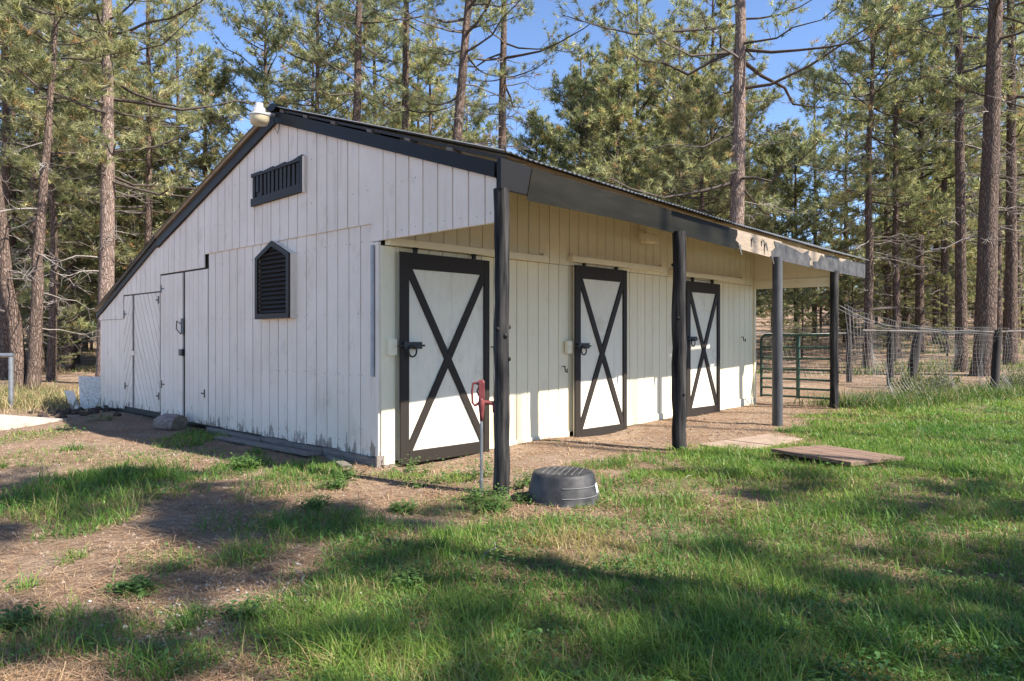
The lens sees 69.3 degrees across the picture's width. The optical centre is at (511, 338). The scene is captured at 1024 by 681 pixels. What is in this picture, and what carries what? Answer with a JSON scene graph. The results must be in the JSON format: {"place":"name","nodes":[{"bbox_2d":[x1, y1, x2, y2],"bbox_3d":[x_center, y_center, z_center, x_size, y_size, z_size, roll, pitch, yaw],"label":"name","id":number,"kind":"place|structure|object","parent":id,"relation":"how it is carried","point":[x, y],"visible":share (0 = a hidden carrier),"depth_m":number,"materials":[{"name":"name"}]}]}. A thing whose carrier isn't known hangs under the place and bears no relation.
{"place":"outdoors","nodes":[
{"label":"outdoors","id":0,"kind":"place"},
{"bbox_2d":[0,299,1023,680],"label":"ground","id":1,"kind":"structure","parent":0,"point":[232,449],"depth_m":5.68,"materials":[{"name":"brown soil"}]},
{"bbox_2d":[0,353,14,408],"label":"pipe rail","id":2,"kind":"object","parent":1,"relation":"on","point":[10,356],"visible":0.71,"depth_m":14.17,"materials":[{"name":"metal"}]},
{"bbox_2d":[0,598,56,632],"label":"weed plant","id":3,"kind":"object","parent":1,"relation":"on","point":[13,614],"visible":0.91,"depth_m":3.51,"materials":[{"name":"green plant"}]},
{"bbox_2d":[0,414,66,429],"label":"concrete slab","id":4,"kind":"structure","parent":1,"relation":"on","point":[7,422],"depth_m":11.69,"materials":[{"name":"grey concrete"}]},
{"bbox_2d":[0,25,96,341],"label":"pine tree","id":5,"kind":"object","parent":1,"relation":"on","point":[13,239],"visible":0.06,"depth_m":30.93,"materials":[{"name":"green plant"}]},
{"bbox_2d":[0,84,97,360],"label":"pine tree","id":6,"kind":"object","parent":1,"relation":"on","point":[50,272],"visible":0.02,"depth_m":35.76,"materials":[{"name":"green plant"}]},
{"bbox_2d":[0,0,121,380],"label":"pine tree","id":7,"kind":"object","parent":1,"relation":"on","point":[51,372],"visible":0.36,"depth_m":22.91,"materials":[{"name":"green plant"}]},
{"bbox_2d":[43,287,80,372],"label":"pine tree","id":8,"kind":"object","parent":1,"relation":"on","point":[59,352],"visible":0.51,"depth_m":27.98,"materials":[{"name":"green plant"}]},
{"bbox_2d":[0,1,123,373],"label":"pine tree","id":9,"kind":"object","parent":1,"relation":"on","point":[64,199],"visible":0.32,"depth_m":27.05,"materials":[{"name":"green plant"}]},
{"bbox_2d":[0,0,124,379],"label":"pine tree","id":10,"kind":"object","parent":1,"relation":"on","point":[5,164],"visible":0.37,"depth_m":23.86,"materials":[{"name":"green plant"}]},
{"bbox_2d":[0,0,152,391],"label":"pine tree","id":11,"kind":"object","parent":1,"relation":"on","point":[30,371],"visible":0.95,"depth_m":18.56,"materials":[{"name":"green plant"}]},
{"bbox_2d":[16,23,139,363],"bbox_3d":[-20.385,-6.854,34.047,7.558,16.302,6.672,0,0,28],"label":"pine tree","id":12,"kind":"object","parent":1,"relation":"on","point":[77,358],"visible":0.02,"depth_m":34.10,"materials":[{"name":"green plant"}]},
{"bbox_2d":[0,0,167,370],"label":"pine tree","id":13,"kind":"object","parent":1,"relation":"on","point":[71,268],"visible":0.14,"depth_m":29.89,"materials":[{"name":"green plant"}]},
{"bbox_2d":[79,376,104,408],"bbox_3d":[-8.023,1.043,14.207,0.626,0.649,0.152,0,0,-2],"label":"leaning board","id":14,"kind":"object","parent":1,"relation":"on","point":[90,387],"visible":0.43,"depth_m":14.21,"materials":[{"name":"grey metal"}]},
{"bbox_2d":[22,28,174,345],"bbox_3d":[-17.610,-6.283,32.801,6.944,15.230,6.970,0,0,-22],"label":"pine tree","id":15,"kind":"object","parent":1,"relation":"on","point":[88,305],"visible":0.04,"depth_m":32.11,"materials":[{"name":"green plant"}]},
{"bbox_2d":[17,16,185,349],"bbox_3d":[-15.452,-5.608,28.896,5.742,14.028,6.504,0,0,6],"label":"pine tree","id":16,"kind":"object","parent":1,"relation":"on","point":[170,201],"visible":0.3,"depth_m":28.29,"materials":[{"name":"green plant"}]},
{"bbox_2d":[49,88,187,332],"bbox_3d":[-17.809,-5.408,35.239,8.107,13.425,7.821,0,0,-40],"label":"pine tree","id":17,"kind":"object","parent":1,"relation":"on","point":[89,285],"visible":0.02,"depth_m":33.67,"materials":[{"name":"green plant"}]},
{"bbox_2d":[46,79,197,341],"bbox_3d":[-15.885,-4.731,31.459,7.122,12.225,7.383,0,0,30],"label":"pine tree","id":18,"kind":"object","parent":1,"relation":"on","point":[93,296],"visible":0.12,"depth_m":30.29,"materials":[{"name":"green plant"}]},
{"bbox_2d":[19,0,243,341],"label":"pine tree","id":19,"kind":"object","parent":1,"relation":"on","point":[170,133],"visible":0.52,"depth_m":26.78,"materials":[{"name":"green plant"}]},
{"bbox_2d":[98,572,165,599],"bbox_3d":[-2.026,1.323,3.961,0.292,0.115,0.304,0,0,-8],"label":"weed plant","id":20,"kind":"object","parent":1,"relation":"on","point":[128,586],"visible":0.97,"depth_m":3.96,"materials":[{"name":"green plant"}]},
{"bbox_2d":[0,0,301,376],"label":"pine tree","id":21,"kind":"object","parent":1,"relation":"on","point":[106,152],"visible":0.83,"depth_m":21.36,"materials":[{"name":"green plant"}]},
{"bbox_2d":[74,0,231,229],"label":"pine tree","id":22,"kind":"object","parent":1,"relation":"on","point":[201,49],"visible":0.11,"depth_m":34.82,"materials":[{"name":"green plant"}]},
{"bbox_2d":[153,413,187,429],"bbox_3d":[-5.048,1.232,10.937,0.442,0.246,0.330,0,0,26],"label":"rock","id":23,"kind":"object","parent":1,"relation":"on","point":[166,421],"visible":0.98,"depth_m":10.81,"materials":[{"name":"grey stone"}]},
{"bbox_2d":[115,54,248,253],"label":"pine tree","id":24,"kind":"object","parent":1,"relation":"on","point":[210,83],"visible":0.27,"depth_m":30.53,"materials":[{"name":"green plant"}]},
{"bbox_2d":[211,451,266,469],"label":"weed plant","id":25,"kind":"object","parent":1,"relation":"on","point":[243,462],"visible":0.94,"depth_m":7.67,"materials":[{"name":"green plant"}]},
{"bbox_2d":[208,591,278,620],"bbox_3d":[-1.319,1.317,3.654,0.282,0.111,0.257,0,0,28],"label":"weed plant","id":26,"kind":"object","parent":1,"relation":"on","point":[247,601],"visible":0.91,"depth_m":3.63,"materials":[{"name":"green plant"}]},
{"bbox_2d":[181,0,342,173],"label":"pine tree","id":27,"kind":"object","parent":1,"relation":"on","point":[238,21],"visible":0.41,"depth_m":31.89,"materials":[{"name":"green plant"}]},
{"bbox_2d":[214,435,320,455],"bbox_3d":[-3.081,1.313,9.146,2.300,0.028,0.150,0,0,42],"label":"loose plank","id":28,"kind":"object","parent":1,"relation":"on","point":[273,447],"visible":1,"depth_m":8.97,"materials":[{"name":"grey wood"}]},
{"bbox_2d":[231,18,372,143],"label":"pine tree","id":29,"kind":"object","parent":1,"relation":"on","point":[313,71],"visible":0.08,"depth_m":40.05,"materials":[{"name":"green plant"}]},
{"bbox_2d":[294,491,335,511],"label":"weed plant","id":30,"kind":"object","parent":1,"relation":"on","point":[319,502],"visible":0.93,"depth_m":5.87,"materials":[{"name":"green plant"}]},
{"bbox_2d":[221,0,420,132],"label":"pine tree","id":31,"kind":"object","parent":1,"relation":"on","point":[259,77],"visible":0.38,"depth_m":29.67,"materials":[{"name":"green plant"}]},
{"bbox_2d":[271,0,452,126],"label":"pine tree","id":32,"kind":"object","parent":1,"relation":"on","point":[358,19],"visible":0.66,"depth_m":25.98,"materials":[{"name":"green plant"}]},
{"bbox_2d":[308,0,436,131],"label":"pine tree","id":33,"kind":"object","parent":1,"relation":"on","point":[393,41],"visible":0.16,"depth_m":32.28,"materials":[{"name":"green plant"}]},
{"bbox_2d":[387,495,420,514],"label":"weed plant","id":34,"kind":"object","parent":1,"relation":"on","point":[399,507],"visible":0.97,"depth_m":5.79,"materials":[{"name":"green plant"}]},
{"bbox_2d":[321,0,489,136],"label":"pine tree","id":35,"kind":"object","parent":1,"relation":"on","point":[405,82],"visible":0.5,"depth_m":26.81,"materials":[{"name":"green plant"}]},
{"bbox_2d":[387,559,438,591],"bbox_3d":[-0.533,1.301,4.030,0.282,0.122,0.376,0,0,-15],"label":"weed plant","id":36,"kind":"object","parent":1,"relation":"on","point":[410,577],"visible":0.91,"depth_m":4.03,"materials":[{"name":"green plant"}]},
{"bbox_2d":[14,406,824,679],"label":"pebbles","id":37,"kind":"object","parent":1,"relation":"on","point":[211,622],"visible":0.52,"depth_m":3.83,"materials":[{"name":"stone"}]},
{"bbox_2d":[379,28,477,137],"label":"pine tree","id":38,"kind":"object","parent":1,"relation":"on","point":[423,75],"visible":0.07,"depth_m":36.53,"materials":[{"name":"green plant"}]},
{"bbox_2d":[388,49,475,138],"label":"pine tree","id":39,"kind":"object","parent":1,"relation":"on","point":[439,79],"visible":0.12,"depth_m":31.97,"materials":[{"name":"green plant"}]},
{"bbox_2d":[355,0,534,156],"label":"pine tree","id":40,"kind":"object","parent":1,"relation":"on","point":[465,58],"visible":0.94,"depth_m":22.09,"materials":[{"name":"green plant"}]},
{"bbox_2d":[436,449,493,481],"bbox_3d":[-0.364,1.233,7.279,0.743,0.236,0.812,0,0,7],"label":"weed plant","id":41,"kind":"object","parent":1,"relation":"on","point":[484,471],"visible":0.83,"depth_m":7.20,"materials":[{"name":"green plant"}]},
{"bbox_2d":[432,86,512,147],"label":"pine tree","id":42,"kind":"object","parent":1,"relation":"on","point":[479,120],"visible":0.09,"depth_m":35.59,"materials":[{"name":"green plant"}]},
{"bbox_2d":[93,103,869,495],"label":"stable shed","id":43,"kind":"structure","parent":1,"relation":"on","point":[359,293],"depth_m":9.35,"materials":[{"name":"white wood"}]},
{"bbox_2d":[124,292,160,411],"bbox_3d":[-6.272,0.214,12.546,1.645,1.952,0.042,0,0,44],"label":"gable door","id":44,"kind":"structure","parent":43,"relation":"in","point":[142,312],"depth_m":12.49,"materials":[{"name":"white wood"}]},
{"bbox_2d":[160,268,208,424],"bbox_3d":[-5.039,0.113,11.325,1.765,2.275,0.080,0,0,44],"label":"gable door","id":45,"kind":"structure","parent":43,"relation":"in","point":[184,295],"depth_m":11.26,"materials":[{"name":"white wood"}]},
{"bbox_2d":[248,102,279,133],"bbox_3d":[-3.069,-2.709,9.130,0.257,0.356,0.351,0,0,44],"label":"yard light","id":46,"kind":"object","parent":43,"relation":"attached to","point":[259,115],"visible":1,"depth_m":9.03,"materials":[{"name":"white metal"}]},
{"bbox_2d":[255,241,295,319],"bbox_3d":[-2.979,-0.738,9.297,0.875,0.980,0.089,0,0,44],"label":"louvre window","id":47,"kind":"structure","parent":43,"relation":"in","point":[275,265],"depth_m":9.24,"materials":[{"name":"black wood"}]},
{"bbox_2d":[386,247,489,464],"bbox_3d":[-0.779,0.164,8.314,0.127,2.362,1.450,0,0,44],"label":"stall door","id":48,"kind":"structure","parent":43,"relation":"in","point":[444,345],"depth_m":8.31,"materials":[{"name":"paint"}]},
{"bbox_2d":[565,263,626,437],"bbox_3d":[1.215,0.143,10.372,0.127,2.455,1.321,0,0,44],"label":"stall door","id":49,"kind":"structure","parent":43,"relation":"in","point":[598,347],"depth_m":10.38,"materials":[{"name":"paint"}]},
{"bbox_2d":[685,277,719,416],"bbox_3d":[3.204,0.123,12.409,0.105,2.305,1.134,0,0,44],"label":"stall door","id":50,"kind":"structure","parent":43,"relation":"in","point":[702,299],"depth_m":12.43,"materials":[{"name":"paint"}]},
{"bbox_2d":[760,334,842,399],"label":"pipe gate","id":51,"kind":"structure","parent":43,"relation":"attached to","point":[797,358],"depth_m":13.53,"materials":[{"name":"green metal"}]},
{"bbox_2d":[471,380,494,494],"bbox_3d":[-0.249,0.884,6.474,0.219,1.050,0.066,0,0,0],"label":"yard hydrant","id":52,"kind":"object","parent":1,"relation":"on","point":[481,403],"visible":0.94,"depth_m":6.46,"materials":[{"name":"metal"}]},
{"bbox_2d":[457,481,517,506],"bbox_3d":[-0.194,1.292,6.175,0.488,0.164,0.439,0,0,44],"label":"weed plant","id":53,"kind":"object","parent":1,"relation":"on","point":[484,495],"visible":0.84,"depth_m":6.19,"materials":[{"name":"green plant"}]},
{"bbox_2d":[462,489,518,514],"bbox_3d":[-0.163,1.298,5.854,0.468,0.145,0.480,0,0,44],"label":"weed plant","id":54,"kind":"object","parent":1,"relation":"on","point":[492,505],"visible":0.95,"depth_m":5.84,"materials":[{"name":"green plant"}]},
{"bbox_2d":[392,0,613,151],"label":"pine tree","id":55,"kind":"object","parent":1,"relation":"on","point":[552,46],"visible":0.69,"depth_m":24.92,"materials":[{"name":"green plant"}]},
{"bbox_2d":[0,466,1023,680],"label":"grass","id":56,"kind":"structure","parent":1,"relation":"on","point":[281,624],"depth_m":4.00,"materials":[{"name":"green plant"}]},
{"bbox_2d":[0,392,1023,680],"bbox_3d":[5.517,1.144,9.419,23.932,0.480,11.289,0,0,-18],"label":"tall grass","id":57,"kind":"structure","parent":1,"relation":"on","point":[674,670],"depth_m":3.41,"materials":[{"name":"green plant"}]},
{"bbox_2d":[0,405,1023,680],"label":"clover","id":58,"kind":"object","parent":1,"relation":"on","point":[876,653],"visible":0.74,"depth_m":3.35,"materials":[{"name":"green plant"}]},
{"bbox_2d":[42,324,1023,375],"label":"forest grass","id":59,"kind":"structure","parent":1,"relation":"on","point":[840,370],"depth_m":25.41,"materials":[{"name":"plant"}]},
{"bbox_2d":[494,104,578,171],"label":"pine tree","id":60,"kind":"object","parent":1,"relation":"on","point":[531,139],"visible":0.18,"depth_m":33.55,"materials":[{"name":"green plant"}]},
{"bbox_2d":[526,466,599,507],"bbox_3d":[0.430,1.250,6.231,0.628,0.288,0.628,0,0,15],"label":"rubber tub","id":61,"kind":"object","parent":1,"relation":"on","point":[565,486],"visible":0.94,"depth_m":6.01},
{"bbox_2d":[528,45,640,182],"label":"pine tree","id":62,"kind":"object","parent":1,"relation":"on","point":[575,70],"visible":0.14,"depth_m":35.22,"materials":[{"name":"green plant"}]},
{"bbox_2d":[521,72,649,192],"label":"pine tree","id":63,"kind":"object","parent":1,"relation":"on","point":[575,85],"visible":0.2,"depth_m":33.32,"materials":[{"name":"green plant"}]},
{"bbox_2d":[571,40,649,189],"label":"pine tree","id":64,"kind":"object","parent":1,"relation":"on","point":[598,62],"visible":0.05,"depth_m":42.54,"materials":[{"name":"green plant"}]},
{"bbox_2d":[547,57,694,208],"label":"pine tree","id":65,"kind":"object","parent":1,"relation":"on","point":[626,82],"visible":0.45,"depth_m":29.63,"materials":[{"name":"green plant"}]},
{"bbox_2d":[551,0,728,204],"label":"pine tree","id":66,"kind":"object","parent":1,"relation":"on","point":[628,13],"visible":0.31,"depth_m":32.27,"materials":[{"name":"green plant"}]},
{"bbox_2d":[617,38,729,203],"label":"pine tree","id":67,"kind":"object","parent":1,"relation":"on","point":[659,52],"visible":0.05,"depth_m":43.09,"materials":[{"name":"green plant"}]},
{"bbox_2d":[602,15,771,226],"bbox_3d":[7.077,-6.146,30.983,6.851,14.512,7.465,0,0,2],"label":"pine tree","id":68,"kind":"object","parent":1,"relation":"on","point":[676,90],"visible":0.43,"depth_m":30.39,"materials":[{"name":"green plant"}]},
{"bbox_2d":[629,0,789,320],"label":"pine tree","id":69,"kind":"object","parent":1,"relation":"on","point":[750,107],"visible":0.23,"depth_m":31.39,"materials":[{"name":"green plant"}]},
{"bbox_2d":[632,72,787,230],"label":"pine tree","id":70,"kind":"object","parent":1,"relation":"on","point":[696,104],"visible":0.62,"depth_m":26.45,"materials":[{"name":"green plant"}]},
{"bbox_2d":[550,0,928,226],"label":"pine tree","id":71,"kind":"object","parent":1,"relation":"on","point":[740,87],"visible":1,"depth_m":20.30,"materials":[{"name":"green plant"}]},
{"bbox_2d":[698,434,801,450],"bbox_3d":[2.987,1.288,9.123,1.418,0.071,0.630,0,0,-34],"label":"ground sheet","id":72,"kind":"object","parent":1,"relation":"on","point":[763,440],"visible":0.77,"depth_m":9.12,"materials":[{"name":"beige wood"}]},
{"bbox_2d":[718,81,797,328],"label":"pine tree","id":73,"kind":"object","parent":1,"relation":"on","point":[756,125],"visible":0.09,"depth_m":40.53,"materials":[{"name":"green plant"}]},
{"bbox_2d":[760,288,801,359],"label":"pine tree","id":74,"kind":"object","parent":1,"relation":"on","point":[786,322],"visible":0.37,"depth_m":26.84,"materials":[{"name":"green plant"}]},
{"bbox_2d":[717,118,857,349],"bbox_3d":[13.004,-5.024,37.113,7.640,11.474,5.866,0,0,74],"label":"pine tree","id":75,"kind":"object","parent":1,"relation":"on","point":[758,149],"visible":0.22,"depth_m":36.15,"materials":[{"name":"green plant"}]},
{"bbox_2d":[783,287,822,357],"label":"pine tree","id":76,"kind":"object","parent":1,"relation":"on","point":[802,305],"visible":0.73,"depth_m":29.95,"materials":[{"name":"green plant"}]},
{"bbox_2d":[744,117,862,349],"bbox_3d":[13.981,-4.990,36.234,6.192,11.388,6.800,0,0,12],"label":"pine tree","id":77,"kind":"object","parent":1,"relation":"on","point":[796,232],"visible":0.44,"depth_m":35.43,"materials":[{"name":"green plant"}]},
{"bbox_2d":[784,61,878,340],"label":"pine tree","id":78,"kind":"object","parent":1,"relation":"on","point":[804,100],"visible":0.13,"depth_m":43.71,"materials":[{"name":"green plant"}]},
{"bbox_2d":[771,445,904,467],"bbox_3d":[3.483,1.258,7.964,0.870,0.097,0.991,0,0,-31],"label":"board cover","id":79,"kind":"object","parent":1,"relation":"on","point":[832,454],"visible":0.9,"depth_m":7.84,"materials":[{"name":"brown wood"}]},
{"bbox_2d":[789,68,891,342],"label":"pine tree","id":80,"kind":"object","parent":1,"relation":"on","point":[846,105],"visible":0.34,"depth_m":40.76,"materials":[{"name":"green plant"}]},
{"bbox_2d":[828,253,878,343],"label":"pine tree","id":81,"kind":"object","parent":1,"relation":"on","point":[852,298],"visible":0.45,"depth_m":39.95,"materials":[{"name":"green plant"}]},
{"bbox_2d":[756,327,988,386],"bbox_3d":[8.961,0.502,18.735,5.426,1.648,2.310,0,0,38],"label":"paddock fence","id":82,"kind":"object","parent":1,"relation":"on","point":[913,360],"visible":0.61,"depth_m":18.54,"materials":[{"name":"grey metal"}]},
{"bbox_2d":[848,306,896,360],"bbox_3d":[13.253,-0.098,27.234,2.108,2.222,0.140,0,0,-14],"label":"pole fence","id":83,"kind":"object","parent":1,"relation":"on","point":[882,308],"visible":0.41,"depth_m":27.39,"materials":[{"name":"grey wood"}]},
{"bbox_2d":[784,0,964,368],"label":"pine tree","id":84,"kind":"object","parent":1,"relation":"on","point":[854,68],"visible":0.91,"depth_m":24.83,"materials":[{"name":"green plant"}]},
{"bbox_2d":[807,0,973,346],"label":"pine tree","id":85,"kind":"object","parent":1,"relation":"on","point":[883,210],"visible":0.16,"depth_m":35.90,"materials":[{"name":"green plant"}]},
{"bbox_2d":[873,243,914,344],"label":"pine tree","id":86,"kind":"object","parent":1,"relation":"on","point":[890,301],"visible":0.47,"depth_m":32.93,"materials":[{"name":"green plant"}]},
{"bbox_2d":[813,0,985,357],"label":"pine tree","id":87,"kind":"object","parent":1,"relation":"on","point":[917,212],"visible":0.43,"depth_m":28.86,"materials":[{"name":"green plant"}]},
{"bbox_2d":[848,102,953,339],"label":"pine tree","id":88,"kind":"object","parent":1,"relation":"on","point":[911,296],"visible":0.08,"depth_m":41.81,"materials":[{"name":"green plant"}]},
{"bbox_2d":[884,368,937,397],"bbox_3d":[7.788,0.890,14.478,0.926,0.731,1.262,0,0,23],"label":"shrub","id":89,"kind":"object","parent":1,"relation":"on","point":[903,379],"visible":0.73,"depth_m":14.41,"materials":[{"name":"green plant"}]},
{"bbox_2d":[835,0,1023,352],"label":"pine tree","id":90,"kind":"object","parent":1,"relation":"on","point":[944,255],"visible":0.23,"depth_m":30.87,"materials":[{"name":"green plant"}]},
{"bbox_2d":[837,0,1023,351],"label":"pine tree","id":91,"kind":"object","parent":1,"relation":"on","point":[919,311],"visible":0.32,"depth_m":31.72,"materials":[{"name":"green plant"}]},
{"bbox_2d":[882,165,978,344],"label":"pine tree","id":92,"kind":"object","parent":1,"relation":"on","point":[970,266],"visible":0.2,"depth_m":34.15,"materials":[{"name":"green plant"}]},
{"bbox_2d":[838,304,1023,405],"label":"wire fence","id":93,"kind":"object","parent":1,"relation":"on","point":[997,337],"visible":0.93,"depth_m":14.57,"materials":[{"name":"grey metal"}]},
{"bbox_2d":[840,0,1023,376],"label":"pine tree","id":94,"kind":"object","parent":1,"relation":"on","point":[985,314],"visible":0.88,"depth_m":21.04,"materials":[{"name":"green plant"}]},
{"bbox_2d":[850,19,1023,343],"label":"pine tree","id":95,"kind":"object","parent":1,"relation":"on","point":[936,246],"visible":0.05,"depth_m":36.90,"materials":[{"name":"green plant"}]},
{"bbox_2d":[851,0,1023,371],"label":"pine tree","id":96,"kind":"object","parent":1,"relation":"on","point":[959,123],"visible":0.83,"depth_m":22.40,"materials":[{"name":"green plant"}]},
{"bbox_2d":[914,369,967,392],"bbox_3d":[8.856,0.912,15.517,1.284,0.640,1.197,0,0,-3],"label":"shrub","id":97,"kind":"object","parent":1,"relation":"on","point":[949,382],"visible":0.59,"depth_m":15.21,"materials":[{"name":"green plant"}]},
{"bbox_2d":[926,273,970,356],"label":"pine tree","id":98,"kind":"object","parent":1,"relation":"on","point":[946,278],"visible":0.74,"depth_m":28.97,"materials":[{"name":"green plant"}]},
{"bbox_2d":[892,0,1023,364],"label":"pine tree","id":99,"kind":"object","parent":1,"relation":"on","point":[1010,135],"visible":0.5,"depth_m":24.38,"materials":[{"name":"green plant"}]},
{"bbox_2d":[914,0,1023,302],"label":"pine tree","id":100,"kind":"object","parent":1,"relation":"on","point":[977,166],"visible":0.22,"depth_m":27.36,"materials":[{"name":"green plant"}]},
{"bbox_2d":[918,0,1023,351],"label":"pine tree","id":101,"kind":"object","parent":1,"relation":"on","point":[969,22],"visible":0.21,"depth_m":29.85,"materials":[{"name":"green plant"}]},
{"bbox_2d":[924,66,1023,325],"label":"pine tree","id":102,"kind":"object","parent":1,"relation":"on","point":[971,297],"visible":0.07,"depth_m":39.34,"materials":[{"name":"green plant"}]},
{"bbox_2d":[954,111,1023,342],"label":"pine tree","id":103,"kind":"object","parent":1,"relation":"on","point":[1020,271],"visible":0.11,"depth_m":35.20,"materials":[{"name":"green plant"}]},
{"bbox_2d":[0,394,1023,482],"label":"grass","id":104,"kind":"structure","parent":0,"point":[720,456],"depth_m":8.25,"materials":[{"name":"green plant"}]},
{"bbox_2d":[0,373,1023,415],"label":"rank grass","id":105,"kind":"structure","parent":0,"point":[26,398],"depth_m":14.25,"materials":[{"name":"green plant"}]},
{"bbox_2d":[0,0,1023,287],"label":"sky","id":106,"kind":"structure","parent":0,"point":[529,34],"materials":[{"name":"blue"}]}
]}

